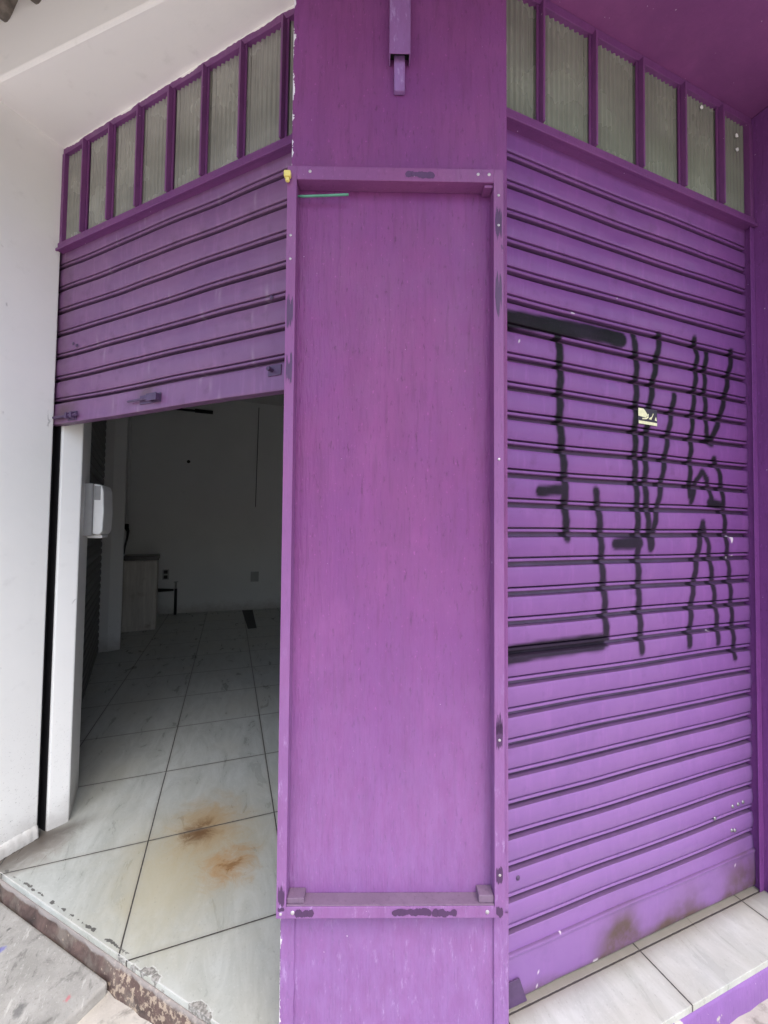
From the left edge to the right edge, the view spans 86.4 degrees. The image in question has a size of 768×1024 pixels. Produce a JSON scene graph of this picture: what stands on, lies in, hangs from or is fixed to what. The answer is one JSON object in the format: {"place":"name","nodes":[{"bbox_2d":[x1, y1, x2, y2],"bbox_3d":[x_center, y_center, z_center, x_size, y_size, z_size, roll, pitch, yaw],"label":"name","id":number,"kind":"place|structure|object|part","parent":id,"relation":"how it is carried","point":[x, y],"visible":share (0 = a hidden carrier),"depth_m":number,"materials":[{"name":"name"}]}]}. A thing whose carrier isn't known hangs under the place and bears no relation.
{"place":"outdoors","nodes":[
{"label":"outdoors","id":0,"kind":"place"},
{"bbox_2d":[0,902,106,1023],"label":"pavement slab","id":1,"kind":"structure","parent":0,"point":[44,979],"depth_m":1.46,"materials":[{"name":"concrete"}]},
{"bbox_2d":[0,879,206,1023],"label":"threshold","id":2,"kind":"object","parent":1,"relation":"on","point":[142,998],"visible":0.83,"depth_m":1.48,"materials":[{"name":"brown stone"}]},
{"bbox_2d":[124,401,283,614],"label":"wall","id":3,"kind":"structure","parent":0,"point":[205,528],"depth_m":7.24,"materials":[{"name":"white paint"}]},
{"bbox_2d":[125,416,131,523],"bbox_3d":[-4.227,-0.926,6.792,0.047,2.250,0.047,1,-2,-21],"label":"conduit","id":4,"kind":"object","parent":3,"relation":"attached to","point":[128,471],"visible":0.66,"depth_m":6.77,"materials":[{"name":"white plastic"}]},
{"bbox_2d":[124,524,129,553],"bbox_3d":[-4.078,0.419,6.477,0.072,0.461,0.696,2,-2,-31],"label":"hose","id":5,"kind":"object","parent":4,"relation":"hanging from","point":[127,531],"visible":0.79,"depth_m":6.59,"materials":[{"name":"black plastic"}]},
{"bbox_2d":[162,569,168,579],"bbox_3d":[-3.709,1.063,6.954,0.100,0.170,0.020,1,-2,-21],"label":"wall socket","id":6,"kind":"object","parent":3,"relation":"attached to","point":[165,574],"depth_m":6.95,"materials":[{"name":"grey plastic"}]},
{"bbox_2d":[175,408,212,413],"bbox_3d":[-3.351,-1.775,7.150,0.670,0.055,0.049,1,-2,-21],"label":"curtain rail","id":7,"kind":"object","parent":3,"relation":"attached to","point":[200,411],"visible":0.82,"depth_m":7.17,"materials":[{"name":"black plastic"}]},
{"bbox_2d":[250,572,258,581],"bbox_3d":[-2.358,1.178,7.460,0.140,0.180,0.020,1,-2,-21],"label":"wall socket","id":8,"kind":"object","parent":3,"relation":"attached to","point":[254,576],"depth_m":7.45,"materials":[{"name":"grey plastic"}]},
{"bbox_2d":[255,412,258,506],"bbox_3d":[-2.333,-1.011,7.531,0.032,1.840,0.012,1,-2,-21],"label":"wire","id":9,"kind":"object","parent":3,"relation":"attached to","point":[257,458],"visible":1,"depth_m":7.53,"materials":[{"name":"black plastic"}]},
{"bbox_2d":[234,394,283,405],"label":"ceiling","id":10,"kind":"structure","parent":0,"point":[277,400],"depth_m":7.39,"materials":[{"name":"grey paint"}]},
{"bbox_2d":[0,608,767,1023],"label":"floor","id":11,"kind":"structure","parent":0,"point":[154,860],"depth_m":1.88,"materials":[{"name":"white tile"}]},
{"bbox_2d":[81,420,106,703],"bbox_3d":[-2.646,-0.233,3.695,0.052,3.750,2.881,2,-2,-31],"label":"shutter","id":12,"kind":"object","parent":11,"relation":"on","point":[94,559],"visible":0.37,"depth_m":4.03,"materials":[{"name":"grey paint"}]},
{"bbox_2d":[98,417,127,651],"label":"column","id":13,"kind":"structure","parent":11,"relation":"on","point":[111,568],"depth_m":4.96,"materials":[{"name":"white paint"}]},
{"bbox_2d":[121,554,159,631],"bbox_3d":[-3.605,1.174,6.073,0.450,1.065,0.490,2,-2,-27],"label":"cabinet","id":14,"kind":"object","parent":11,"relation":"on","point":[140,593],"visible":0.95,"depth_m":5.86,"materials":[{"name":"brown wood"}]},
{"bbox_3d":[-3.597,1.163,5.816,0.202,0.910,0.015,2,-2,-27],"label":"door","id":15,"kind":"part","parent":14,"relation":"part of","materials":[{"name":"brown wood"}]},
{"bbox_3d":[-3.410,1.169,5.910,0.206,0.910,0.015,2,-2,-27],"label":"door","id":16,"kind":"part","parent":14,"relation":"part of","materials":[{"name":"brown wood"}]},
{"bbox_2d":[158,581,177,614],"bbox_3d":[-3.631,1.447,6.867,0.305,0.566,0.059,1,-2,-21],"label":"chair","id":17,"kind":"object","parent":11,"relation":"on","point":[175,597],"visible":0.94,"depth_m":6.89,"materials":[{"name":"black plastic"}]},
{"bbox_2d":[242,610,256,628],"bbox_3d":[-2.213,1.743,6.709,0.180,0.006,1.360,1,-2,-21],"label":"floor cover","id":18,"kind":"object","parent":11,"relation":"on","point":[249,618],"visible":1,"depth_m":6.68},
{"bbox_2d":[751,107,767,891],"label":"side pier","id":19,"kind":"structure","parent":11,"relation":"on","point":[759,122],"depth_m":1.82,"materials":[{"name":"purple paint"}]},
{"bbox_2d":[507,129,764,1008],"bbox_3d":[0.994,0.129,1.604,1.421,2.990,0.067,1,-2,-21],"label":"roller shutter","id":20,"kind":"object","parent":19,"relation":"attached to","point":[635,784],"visible":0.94,"depth_m":1.57,"materials":[{"name":"purple paint"}]},
{"bbox_2d":[638,407,656,425],"bbox_3d":[1.049,-0.379,1.629,0.108,0.065,0.002,1,-2,-21],"label":"sticker","id":21,"kind":"object","parent":20,"relation":"attached to","point":[647,416],"visible":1,"depth_m":1.63,"materials":[{"name":"yellow"}]},
{"bbox_2d":[549,0,767,118],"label":"purple lintel","id":22,"kind":"structure","parent":19,"relation":"on","point":[717,49],"depth_m":1.58,"materials":[{"name":"purple paint"}]},
{"bbox_2d":[506,0,757,230],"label":"transom window","id":23,"kind":"structure","parent":22,"relation":"attached to","point":[579,89],"depth_m":1.61,"materials":[{"name":"glass"}]},
{"bbox_2d":[77,990,767,1023],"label":"pavement","id":24,"kind":"structure","parent":0,"point":[108,1008],"depth_m":1.40,"materials":[{"name":"concrete"}]},
{"bbox_2d":[0,101,91,859],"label":"white wall","id":25,"kind":"structure","parent":24,"relation":"on","point":[31,156],"depth_m":2.00,"materials":[{"name":"paint"}]},
{"bbox_2d":[83,483,112,537],"bbox_3d":[-1.682,-0.005,2.407,0.108,0.312,0.226,1,-2,-21],"label":"paper dispenser","id":26,"kind":"object","parent":25,"relation":"attached to","point":[98,508],"visible":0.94,"depth_m":2.32,"materials":[{"name":"grey plastic"}]},
{"bbox_2d":[94,486,100,499],"bbox_3d":[-1.625,-0.108,2.321,0.030,0.080,0.001,1,-2,-21],"label":"window","id":27,"kind":"structure","parent":26,"relation":"in","point":[97,492],"depth_m":2.32,"materials":[{"name":"grey plastic"}]},
{"bbox_2d":[37,133,291,830],"bbox_3d":[-0.986,-0.132,1.772,1.663,3.469,0.079,0,-2,24],"label":"roller shutter","id":28,"kind":"object","parent":25,"relation":"attached to","point":[180,305],"visible":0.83,"depth_m":1.76,"materials":[{"name":"purple paint"}]},
{"bbox_2d":[55,8,293,253],"bbox_3d":[-0.922,-1.609,1.786,1.624,0.552,0.058,0,-2,24],"label":"transom window","id":29,"kind":"structure","parent":25,"relation":"attached to","point":[229,109],"depth_m":1.76,"materials":[{"name":"glass"}]},
{"bbox_2d":[0,0,293,148],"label":"white lintel","id":30,"kind":"structure","parent":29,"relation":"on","point":[72,72],"depth_m":1.71,"materials":[{"name":"paint"}]},
{"bbox_2d":[0,0,40,21],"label":"tiled eave","id":31,"kind":"object","parent":30,"relation":"attached to","point":[7,7],"visible":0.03,"depth_m":1.76,"materials":[{"name":"brown tile"}]},
{"bbox_2d":[279,0,508,1023],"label":"corner pillar","id":32,"kind":"structure","parent":24,"relation":"on","point":[391,752],"depth_m":1.21,"materials":[{"name":"purple paint"}]},
{"bbox_2d":[276,166,504,918],"bbox_3d":[0.026,0.058,1.187,0.634,2.140,0.046,0,-2,-1],"label":"sign frame","id":33,"kind":"object","parent":32,"relation":"attached to","point":[485,901],"visible":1,"depth_m":1.17,"materials":[{"name":"purple paint"}]},
{"bbox_2d":[284,170,290,181],"bbox_3d":[-0.281,-0.976,1.190,0.020,0.030,0.013,0,-2,-1],"label":"wire connector","id":34,"kind":"object","parent":33,"relation":"attached to","point":[287,175],"visible":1,"depth_m":1.19,"materials":[{"name":"yellow plastic"}]},
{"bbox_2d":[298,193,348,197],"bbox_3d":[-0.184,-0.941,1.216,0.158,0.012,0.008,1,-2,1],"label":"green wire","id":35,"kind":"object","parent":33,"relation":"attached to","point":[324,195],"visible":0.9,"depth_m":1.21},
{"bbox_2d":[389,0,410,94],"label":"cable trunking","id":36,"kind":"object","parent":32,"relation":"attached to","point":[399,31],"visible":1,"depth_m":1.22,"materials":[{"name":"purple paint"}]},
{"bbox_2d":[673,967,767,1023],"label":"step riser","id":37,"kind":"object","parent":24,"relation":"on","point":[731,1005],"visible":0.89,"depth_m":1.41,"materials":[{"name":"purple paint"}]}
]}

